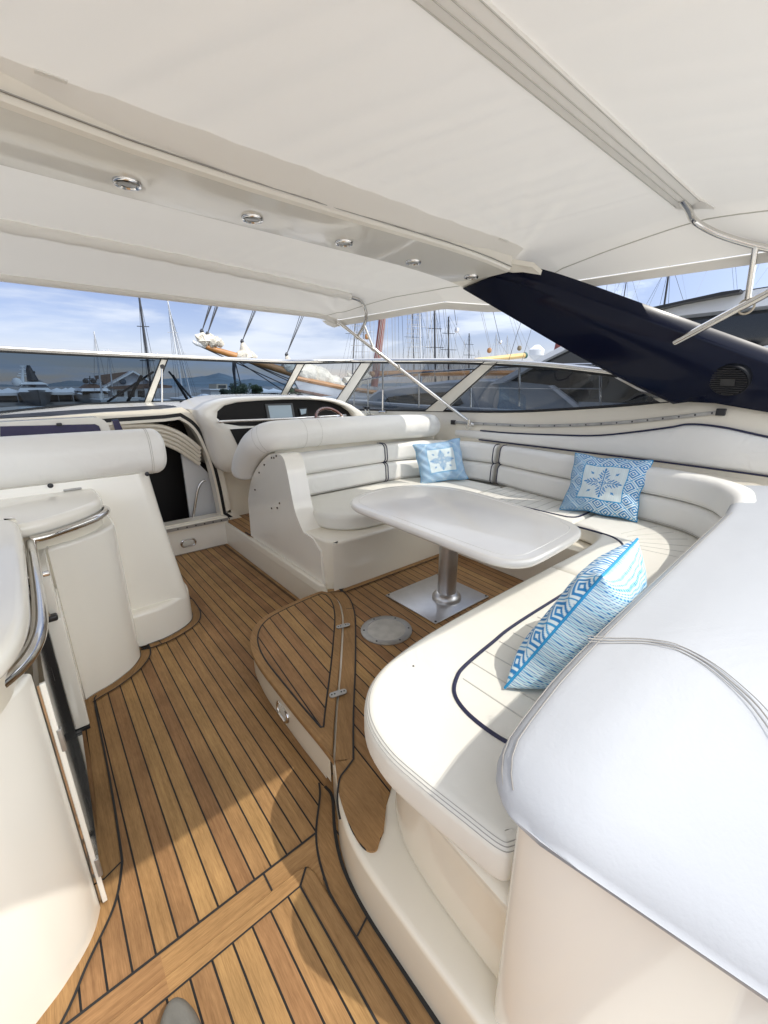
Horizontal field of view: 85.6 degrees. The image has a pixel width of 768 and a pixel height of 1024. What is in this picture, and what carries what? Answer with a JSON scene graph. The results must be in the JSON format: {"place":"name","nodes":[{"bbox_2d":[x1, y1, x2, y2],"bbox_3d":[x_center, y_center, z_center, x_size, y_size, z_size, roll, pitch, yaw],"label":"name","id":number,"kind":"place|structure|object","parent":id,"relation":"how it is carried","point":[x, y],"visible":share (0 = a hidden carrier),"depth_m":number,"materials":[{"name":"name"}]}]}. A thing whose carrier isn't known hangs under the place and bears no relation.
{"place":"outdoors","nodes":[
{"label":"outdoors","id":0,"kind":"place"},
{"bbox_2d":[36,544,440,1023],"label":"deck","id":1,"kind":"structure","parent":0,"point":[212,786],"depth_m":1.65,"materials":[{"name":"brown wood"}]},
{"bbox_2d":[0,416,122,436],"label":"handrail","id":2,"kind":"object","parent":1,"relation":"on","point":[48,426],"visible":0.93,"depth_m":2.76,"materials":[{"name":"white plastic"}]},
{"bbox_2d":[0,424,100,436],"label":"tinted window","id":3,"kind":"structure","parent":2,"relation":"in","point":[34,429],"depth_m":2.73,"materials":[{"name":"blue glass"}]},
{"bbox_2d":[0,488,139,1023],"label":"wet bar","id":4,"kind":"object","parent":1,"relation":"on","point":[68,638],"visible":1,"depth_m":1.19,"materials":[{"name":"white plastic"}]},
{"bbox_2d":[24,589,102,883],"bbox_3d":[-1.155,0.737,1.464,0.065,0.748,0.763,-14,22,-38],"label":"door","id":5,"kind":"structure","parent":4,"relation":"in","point":[40,671],"depth_m":1.28,"materials":[{"name":"grey plastic"}]},
{"bbox_2d":[0,428,191,645],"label":"seat","id":6,"kind":"object","parent":1,"relation":"on","point":[114,469],"visible":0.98,"depth_m":2.55,"materials":[{"name":"white leather"}]},
{"bbox_2d":[0,407,373,555],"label":"cabin entrance","id":7,"kind":"object","parent":1,"relation":"on","point":[200,502],"visible":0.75,"depth_m":4.22,"materials":[{"name":"white plastic"}]},
{"bbox_2d":[109,423,200,465],"bbox_3d":[-2.371,-0.541,3.638,1.451,0.453,0.120,-14,22,-38],"label":"sliding door","id":8,"kind":"structure","parent":7,"relation":"in","point":[174,439],"depth_m":3.92,"materials":[{"name":"white plastic"}]},
{"bbox_2d":[180,538,196,547],"bbox_3d":[-1.933,0.304,4.095,0.152,0.084,0.025,-14,22,-38],"label":"courtesy light","id":9,"kind":"object","parent":7,"relation":"attached to","point":[188,542],"visible":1,"depth_m":4.08,"materials":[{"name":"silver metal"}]},
{"bbox_2d":[176,394,364,472],"bbox_3d":[-1.057,-0.868,4.737,2.177,0.924,0.817,-14,22,-38],"label":"helm console","id":10,"kind":"object","parent":7,"relation":"attached to","point":[226,423],"visible":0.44,"depth_m":4.05,"materials":[{"name":"white plastic"}]},
{"bbox_2d":[314,407,343,417],"bbox_3d":[-0.553,-0.942,4.363,0.312,0.314,0.336,3,17,10],"label":"steering wheel","id":11,"kind":"object","parent":10,"relation":"attached to","point":[327,408],"visible":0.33,"depth_m":4.40,"materials":[{"name":"brown wood"}]},
{"bbox_2d":[362,406,370,415],"bbox_3d":[-0.201,-1.267,5.324,0.090,0.176,0.185,-14,22,-38],"label":"throttle lever","id":12,"kind":"object","parent":7,"relation":"attached to","point":[365,408],"visible":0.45,"depth_m":5.29,"materials":[{"name":"black plastic"}]},
{"bbox_2d":[108,867,405,1023],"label":"deck hatch","id":13,"kind":"object","parent":1,"relation":"on","point":[289,950],"visible":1,"depth_m":1.17,"materials":[{"name":"brown wood"}]},
{"bbox_2d":[160,997,200,1023],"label":"shoe","id":14,"kind":"object","parent":13,"relation":"on","point":[178,1010],"visible":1,"depth_m":1.05,"materials":[{"name":"grey"}]},
{"bbox_2d":[250,591,349,780],"bbox_3d":[-0.409,0.863,2.249,0.578,0.222,1.378,-6,18,-19],"label":"hinged step","id":15,"kind":"object","parent":1,"relation":"on","point":[295,647],"visible":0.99,"depth_m":2.15,"materials":[{"name":"brown wood"}]},
{"bbox_2d":[276,700,288,723],"bbox_3d":[-0.483,0.959,1.994,0.030,0.073,0.136,-13,21,-35],"label":"courtesy light","id":16,"kind":"object","parent":15,"relation":"on","point":[282,712],"visible":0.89,"depth_m":1.98,"materials":[{"name":"silver metal"}]},
{"bbox_2d":[225,522,497,1023],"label":"platform","id":17,"kind":"structure","parent":1,"relation":"on","point":[454,979],"depth_m":1.18,"materials":[{"name":"white plastic"}]},
{"bbox_2d":[228,513,252,537],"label":"helm deck","id":18,"kind":"structure","parent":17,"relation":"on","point":[242,523],"depth_m":4.23,"materials":[{"name":"brown wood"}]},
{"bbox_2d":[231,414,439,586],"bbox_3d":[-0.141,-0.321,3.880,2.162,1.136,1.324,-14,22,-38],"label":"helm seat back","id":19,"kind":"object","parent":17,"relation":"on","point":[268,460],"visible":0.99,"depth_m":3.35,"materials":[{"name":"white leather"}]},
{"bbox_2d":[327,554,522,852],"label":"dinette deck","id":20,"kind":"structure","parent":17,"relation":"on","point":[364,787],"depth_m":2.20,"materials":[{"name":"brown wood"}]},
{"bbox_2d":[361,616,411,644],"bbox_3d":[0.014,0.697,2.461,0.304,0.008,0.304,-14,22,-38],"label":"deck plate","id":21,"kind":"object","parent":20,"relation":"on","point":[386,630],"visible":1,"depth_m":2.44,"materials":[{"name":"metal"}]},
{"bbox_2d":[350,485,580,623],"bbox_3d":[0.414,0.318,2.519,0.858,0.699,1.380,-14,22,-38],"label":"dining table","id":22,"kind":"object","parent":20,"relation":"on","point":[452,523],"visible":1,"depth_m":2.32,"materials":[{"name":"white glossy gelcoat fiberglass"},{"name":"stainless steel"}]},
{"bbox_2d":[298,440,762,978],"bbox_3d":[0.395,0.114,2.950,3.090,0.859,3.442,-14,22,-38],"label":"dinette sofa","id":23,"kind":"object","parent":17,"relation":"on","point":[444,712],"visible":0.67,"depth_m":1.56,"materials":[{"name":"white leather"}]},
{"bbox_2d":[413,438,468,482],"bbox_3d":[0.559,-0.494,4.081,0.545,0.435,0.211,-4,17,-11],"label":"throw pillow","id":24,"kind":"object","parent":23,"relation":"on","point":[440,461],"visible":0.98,"depth_m":4.02,"materials":[{"name":"blue fabric"}]},
{"bbox_2d":[504,538,646,688],"bbox_3d":[0.664,0.332,1.361,0.611,0.389,0.292,-14,22,-38],"label":"throw pillow","id":25,"kind":"object","parent":23,"relation":"on","point":[598,595],"visible":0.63,"depth_m":1.26,"materials":[{"name":"blue fabric"}]},
{"bbox_2d":[559,453,653,521],"bbox_3d":[1.603,-0.190,3.021,0.534,0.418,0.239,13,21,36],"label":"throw pillow","id":26,"kind":"object","parent":23,"relation":"on","point":[612,487],"visible":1,"depth_m":2.95,"materials":[{"name":"blue fabric"}]},
{"bbox_2d":[494,826,767,1023],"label":"bolster bulkhead","id":27,"kind":"object","parent":1,"relation":"on","point":[578,948],"visible":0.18,"depth_m":0.75,"materials":[{"name":"white plastic"}]},
{"bbox_2d":[496,485,767,1001],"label":"aft bolster","id":28,"kind":"object","parent":27,"relation":"on","point":[632,769],"visible":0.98,"depth_m":0.74,"materials":[{"name":"leather"}]},
{"bbox_2d":[0,252,767,380],"label":"sky","id":29,"kind":"structure","parent":0,"point":[30,315],"materials":[{"name":"blue"}]},
{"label":"foredeck","id":30,"kind":"structure","parent":0,"visible":0},
{"bbox_2d":[0,401,179,425],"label":"foredeck coaming","id":31,"kind":"object","parent":30,"relation":"on","point":[77,409],"visible":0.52,"depth_m":3.94,"materials":[{"name":"white plastic"}]},
{"bbox_2d":[361,402,767,485],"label":"side coaming","id":32,"kind":"object","parent":30,"relation":"attached to","point":[750,420],"visible":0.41,"depth_m":3.24,"materials":[{"name":"white plastic"}]},
{"bbox_2d":[0,345,669,412],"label":"windscreen","id":33,"kind":"object","parent":32,"relation":"on","point":[32,378],"visible":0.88,"depth_m":4.12,"materials":[{"name":"clear glass"}]},
{"bbox_2d":[0,72,767,411],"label":"radar arch","id":34,"kind":"structure","parent":32,"relation":"on","point":[628,340],"depth_m":2.33,"materials":[{"name":"plastic"}]},
{"bbox_2d":[112,176,141,190],"bbox_3d":[-0.930,-1.191,1.500,0.094,0.018,0.094,-14,22,-38],"label":"ceiling downlight","id":35,"kind":"object","parent":34,"relation":"attached to","point":[126,183],"visible":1,"depth_m":1.49,"materials":[{"name":"silver metal"}]},
{"bbox_2d":[241,213,262,223],"bbox_3d":[-0.578,-1.289,1.819,0.094,0.018,0.094,-14,22,-38],"label":"ceiling downlight","id":36,"kind":"object","parent":34,"relation":"attached to","point":[249,218],"visible":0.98,"depth_m":1.81,"materials":[{"name":"silver metal"}]},
{"bbox_2d":[335,239,352,246],"bbox_3d":[-0.206,-1.385,2.132,0.094,0.018,0.094,-14,22,-38],"label":"ceiling downlight","id":37,"kind":"object","parent":34,"relation":"attached to","point":[343,243],"visible":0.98,"depth_m":2.12,"materials":[{"name":"silver metal"}]},
{"bbox_2d":[0,0,767,429],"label":"bimini canopy","id":38,"kind":"object","parent":34,"relation":"attached to","point":[592,140],"visible":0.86,"depth_m":1.43,"materials":[{"name":"white fabric"}]},
{"bbox_2d":[405,259,420,265],"bbox_3d":[0.174,-1.483,2.460,0.094,0.018,0.094,-14,22,-38],"label":"ceiling downlight","id":39,"kind":"object","parent":34,"relation":"attached to","point":[412,262],"visible":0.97,"depth_m":2.44,"materials":[{"name":"silver metal"}]},
{"bbox_2d":[464,274,478,279],"bbox_3d":[0.567,-1.528,2.694,0.094,0.018,0.094,-14,22,-38],"label":"ceiling downlight","id":40,"kind":"object","parent":34,"relation":"attached to","point":[470,276],"visible":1,"depth_m":2.67,"materials":[{"name":"silver metal"}]},
{"bbox_2d":[451,408,726,426],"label":"canopy track","id":41,"kind":"structure","parent":32,"relation":"attached to","point":[720,412],"depth_m":3.22,"materials":[{"name":"metal"}]},
{"bbox_2d":[455,423,767,476],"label":"hull pad","id":42,"kind":"object","parent":32,"relation":"attached to","point":[715,447],"visible":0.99,"depth_m":2.89,"materials":[{"name":"white plastic"}]},
{"label":"water","id":43,"kind":"structure","parent":0,"visible":0},
{"bbox_2d":[93,331,98,350],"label":"sailboat","id":44,"kind":"object","parent":43,"relation":"on","point":[95,341],"visible":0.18,"depth_m":48.64,"materials":[{"name":"grey"}]},
{"bbox_2d":[137,297,150,352],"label":"sailboat","id":45,"kind":"object","parent":43,"relation":"on","point":[143,329],"visible":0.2,"depth_m":45.55,"materials":[{"name":"grey"}]},
{"bbox_2d":[167,301,180,402],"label":"sailboat","id":46,"kind":"object","parent":43,"relation":"on","point":[171,325],"visible":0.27,"depth_m":50.02,"materials":[{"name":"grey"}]},
{"bbox_2d":[170,311,182,353],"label":"sailboat","id":47,"kind":"object","parent":43,"relation":"on","point":[176,339],"visible":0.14,"depth_m":55.71,"materials":[{"name":"grey"}]},
{"bbox_2d":[339,324,363,375],"bbox_3d":[-2.860,-12.461,34.657,2.600,9.585,9.000,-14,22,-38],"label":"sailboat","id":48,"kind":"object","parent":43,"relation":"on","point":[354,344],"visible":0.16,"depth_m":34.59,"materials":[{"name":"grey"}]},
{"bbox_2d":[346,323,373,373],"bbox_3d":[-1.936,-10.930,30.473,2.624,9.113,9.000,-14,22,-38],"label":"sailboat","id":49,"kind":"object","parent":43,"relation":"on","point":[362,347],"visible":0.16,"depth_m":30.45,"materials":[{"name":"grey"}]},
{"bbox_2d":[402,314,425,357],"bbox_3d":[2.592,-11.929,34.148,2.600,8.867,9.000,-14,22,-38],"label":"sailboat","id":50,"kind":"object","parent":43,"relation":"on","point":[413,337],"visible":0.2,"depth_m":33.25,"materials":[{"name":"grey metal"}]},
{"bbox_2d":[408,313,434,357],"bbox_3d":[2.739,-10.064,29.383,2.600,8.097,9.000,-14,22,-38],"label":"sailboat","id":51,"kind":"object","parent":43,"relation":"on","point":[419,326],"visible":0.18,"depth_m":28.51,"materials":[{"name":"grey metal"}]},
{"bbox_2d":[423,311,447,357],"bbox_3d":[4.205,-11.401,32.995,2.600,8.535,9.000,-14,22,-38],"label":"sailboat","id":52,"kind":"object","parent":43,"relation":"on","point":[434,328],"visible":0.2,"depth_m":32.06,"materials":[{"name":"grey metal"}]},
{"bbox_2d":[438,317,459,357],"bbox_3d":[5.857,-12.606,36.812,2.600,8.597,9.000,-14,22,-38],"label":"sailboat","id":53,"kind":"object","parent":43,"relation":"on","point":[448,333],"visible":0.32,"depth_m":35.75,"materials":[{"name":"grey metal"}]},
{"bbox_2d":[463,333,474,357],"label":"sailboat","id":54,"kind":"object","parent":43,"relation":"on","point":[469,346],"visible":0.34,"depth_m":49.33,"materials":[{"name":"grey metal"}]},
{"bbox_2d":[192,265,764,396],"bbox_3d":[9.298,-9.631,21.195,35.896,12.276,7.178,-9,19,-27],"label":"sailing ship","id":55,"kind":"object","parent":43,"relation":"on","point":[314,380],"visible":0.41,"depth_m":14.08,"materials":[{"name":"varnished wood"},{"name":"white sailcloth"},{"name":"metal"}]},
{"bbox_2d":[491,333,499,355],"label":"sailboat","id":56,"kind":"object","parent":43,"relation":"on","point":[496,345],"visible":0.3,"depth_m":61.81,"materials":[{"name":"grey"}]},
{"bbox_2d":[504,335,511,353],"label":"sailboat","id":57,"kind":"object","parent":43,"relation":"on","point":[507,345],"visible":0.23,"depth_m":66.53,"materials":[{"name":"grey"}]},
{"bbox_2d":[319,286,767,398],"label":"neighbour yacht","id":58,"kind":"object","parent":43,"relation":"on","point":[752,326],"visible":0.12,"depth_m":4.82,"materials":[{"name":"white fibreglass gelcoat"},{"name":"dark glass"},{"name":"stainless steel"}]},
{"bbox_2d":[546,286,767,366],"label":"deckhouse windows","id":59,"kind":"structure","parent":58,"relation":"in","point":[752,327],"depth_m":4.82,"materials":[{"name":"black glass"}]},
{"bbox_2d":[618,272,638,301],"bbox_3d":[10.884,-7.833,19.599,6.066,6.678,1.483,15,22,40],"label":"sailboat","id":60,"kind":"object","parent":43,"relation":"on","point":[627,288],"depth_m":18.80,"materials":[{"name":"grey"}]},
{"bbox_2d":[647,275,682,304],"bbox_3d":[12.736,-7.741,19.205,6.072,6.737,1.505,15,22,40],"label":"sailboat","id":61,"kind":"object","parent":43,"relation":"on","point":[667,282],"depth_m":18.09,"materials":[{"name":"grey"}]},
{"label":"quay","id":62,"kind":"structure","parent":0,"visible":0},
{"bbox_2d":[289,387,299,393],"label":"round tree","id":63,"kind":"object","parent":62,"relation":"on","point":[291,391],"visible":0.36,"depth_m":100.72,"materials":[{"name":"green plant"}]}
]}

